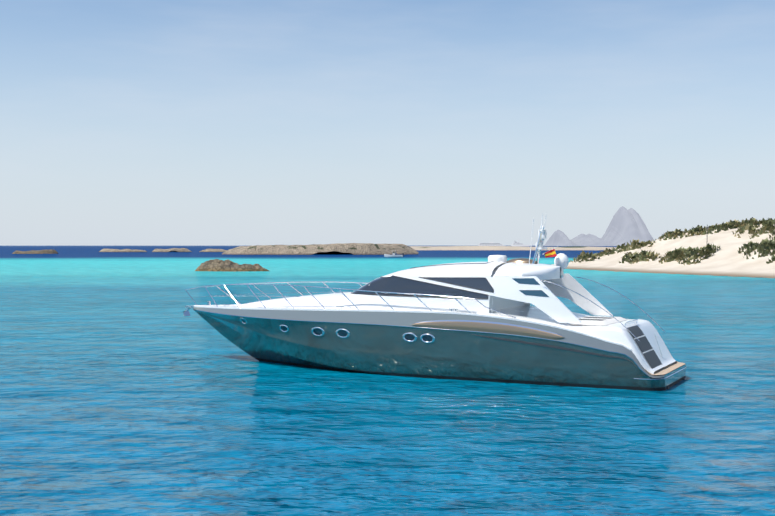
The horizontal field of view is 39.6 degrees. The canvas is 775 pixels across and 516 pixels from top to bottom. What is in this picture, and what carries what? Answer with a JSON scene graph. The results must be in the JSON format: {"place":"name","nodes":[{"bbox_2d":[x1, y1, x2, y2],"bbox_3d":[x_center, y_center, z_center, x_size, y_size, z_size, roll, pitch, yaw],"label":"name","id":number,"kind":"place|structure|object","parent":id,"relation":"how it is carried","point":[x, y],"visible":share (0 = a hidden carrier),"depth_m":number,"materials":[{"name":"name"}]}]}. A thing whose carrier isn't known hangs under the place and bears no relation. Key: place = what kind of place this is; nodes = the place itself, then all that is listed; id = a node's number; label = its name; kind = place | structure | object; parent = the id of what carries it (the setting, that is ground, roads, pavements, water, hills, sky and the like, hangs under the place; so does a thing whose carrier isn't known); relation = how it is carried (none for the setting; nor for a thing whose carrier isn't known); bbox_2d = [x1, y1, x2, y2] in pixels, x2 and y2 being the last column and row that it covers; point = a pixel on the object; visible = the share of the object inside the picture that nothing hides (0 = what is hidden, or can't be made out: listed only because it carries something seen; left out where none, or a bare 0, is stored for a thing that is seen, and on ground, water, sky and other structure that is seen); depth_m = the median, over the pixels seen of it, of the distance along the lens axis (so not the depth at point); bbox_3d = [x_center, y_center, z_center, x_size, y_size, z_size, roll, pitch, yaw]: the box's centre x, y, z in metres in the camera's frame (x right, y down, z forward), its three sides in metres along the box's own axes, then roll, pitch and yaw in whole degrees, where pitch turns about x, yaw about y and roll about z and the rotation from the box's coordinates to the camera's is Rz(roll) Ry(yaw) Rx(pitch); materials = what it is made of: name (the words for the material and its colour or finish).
{"place":"outdoors","nodes":[
{"label":"outdoors","id":0,"kind":"place"},
{"bbox_2d":[0,246,774,515],"bbox_3d":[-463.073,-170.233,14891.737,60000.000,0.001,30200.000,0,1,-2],"label":"sea","id":1,"kind":"structure","parent":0,"point":[127,388],"depth_m":27.47,"materials":[{"name":"liquid"}]},
{"bbox_2d":[12,249,57,253],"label":"rock","id":2,"kind":"object","parent":1,"relation":"on","point":[50,251],"visible":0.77,"depth_m":554.93,"materials":[{"name":"grey stone"}]},
{"bbox_2d":[99,249,146,251],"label":"rocks","id":3,"kind":"object","parent":1,"relation":"on","point":[118,250],"visible":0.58,"depth_m":688.20,"materials":[{"name":"beige stone"}]},
{"bbox_2d":[152,248,191,251],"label":"rocks","id":4,"kind":"object","parent":1,"relation":"on","point":[173,250],"visible":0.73,"depth_m":689.08,"materials":[{"name":"beige stone"}]},
{"bbox_2d":[199,249,226,251],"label":"rocks","id":5,"kind":"object","parent":1,"relation":"on","point":[213,250],"visible":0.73,"depth_m":697.43,"materials":[{"name":"beige stone"}]},
{"bbox_2d":[195,259,268,270],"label":"rock","id":6,"kind":"object","parent":1,"relation":"on","point":[219,265],"visible":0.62,"depth_m":178.45,"materials":[{"name":"brown stone"}]},
{"bbox_2d":[222,243,417,254],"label":"island","id":7,"kind":"structure","parent":1,"relation":"on","point":[362,249],"depth_m":498.21,"materials":[{"name":"beige stone"}]},
{"bbox_2d":[384,252,403,256],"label":"console boat","id":8,"kind":"object","parent":1,"relation":"on","point":[393,255],"visible":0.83,"depth_m":391.22,"materials":[{"name":"white"}]},
{"bbox_2d":[193,307,685,390],"bbox_3d":[0.745,3.328,37.287,18.200,3.251,4.832,0,1,26],"label":"hull","id":9,"kind":"object","parent":1,"relation":"on","point":[385,349],"visible":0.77,"depth_m":34.56,"materials":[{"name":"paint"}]},
{"bbox_2d":[194,262,684,374],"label":"deck and superstructure","id":10,"kind":"structure","parent":9,"relation":"on","point":[507,296],"depth_m":34.45,"materials":[{"name":"white plastic"}]},
{"bbox_2d":[183,277,664,357],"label":"yacht railings","id":11,"kind":"object","parent":10,"relation":"attached to","point":[186,313],"visible":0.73,"depth_m":36.96,"materials":[{"name":"silver metal"}]},
{"bbox_2d":[351,261,548,298],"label":"glazing","id":12,"kind":"structure","parent":10,"relation":"on","point":[393,283],"depth_m":34.72,"materials":[{"name":"black glass"}]},
{"bbox_2d":[488,216,568,269],"bbox_3d":[4.643,-0.537,35.419,2.673,1.870,1.206,0,1,6],"label":"radar and antennas","id":13,"kind":"object","parent":10,"relation":"on","point":[561,260],"visible":0.92,"depth_m":35.24,"materials":[{"name":"silver metal"}]},
{"bbox_2d":[479,242,502,245],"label":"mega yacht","id":14,"kind":"object","parent":1,"relation":"on","point":[490,244],"visible":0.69,"depth_m":1502.38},
{"bbox_2d":[511,239,529,245],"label":"cruise ship","id":15,"kind":"object","parent":1,"relation":"on","point":[516,244],"visible":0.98,"depth_m":5016.54},
{"bbox_2d":[544,206,654,245],"bbox_3d":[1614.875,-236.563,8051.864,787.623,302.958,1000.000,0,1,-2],"label":"mountain","id":16,"kind":"structure","parent":1,"relation":"on","point":[625,226],"depth_m":7805.27,"materials":[{"name":"grey stone"}]},
{"bbox_2d":[0,0,774,245],"label":"sky","id":17,"kind":"structure","parent":0,"point":[123,122],"materials":[{"name":"blue"}]},
{"bbox_2d":[409,246,616,249],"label":"coast","id":18,"kind":"structure","parent":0,"point":[496,248],"depth_m":933.41},
{"bbox_2d":[551,224,774,277],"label":"sand dune ground","id":19,"kind":"structure","parent":0,"point":[727,259],"depth_m":179.12,"materials":[{"name":"beige sand"}]},
{"bbox_2d":[570,217,774,264],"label":"shrubs","id":20,"kind":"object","parent":19,"relation":"on","point":[766,246],"visible":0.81,"depth_m":189.68,"materials":[{"name":"green plant"}]}
]}

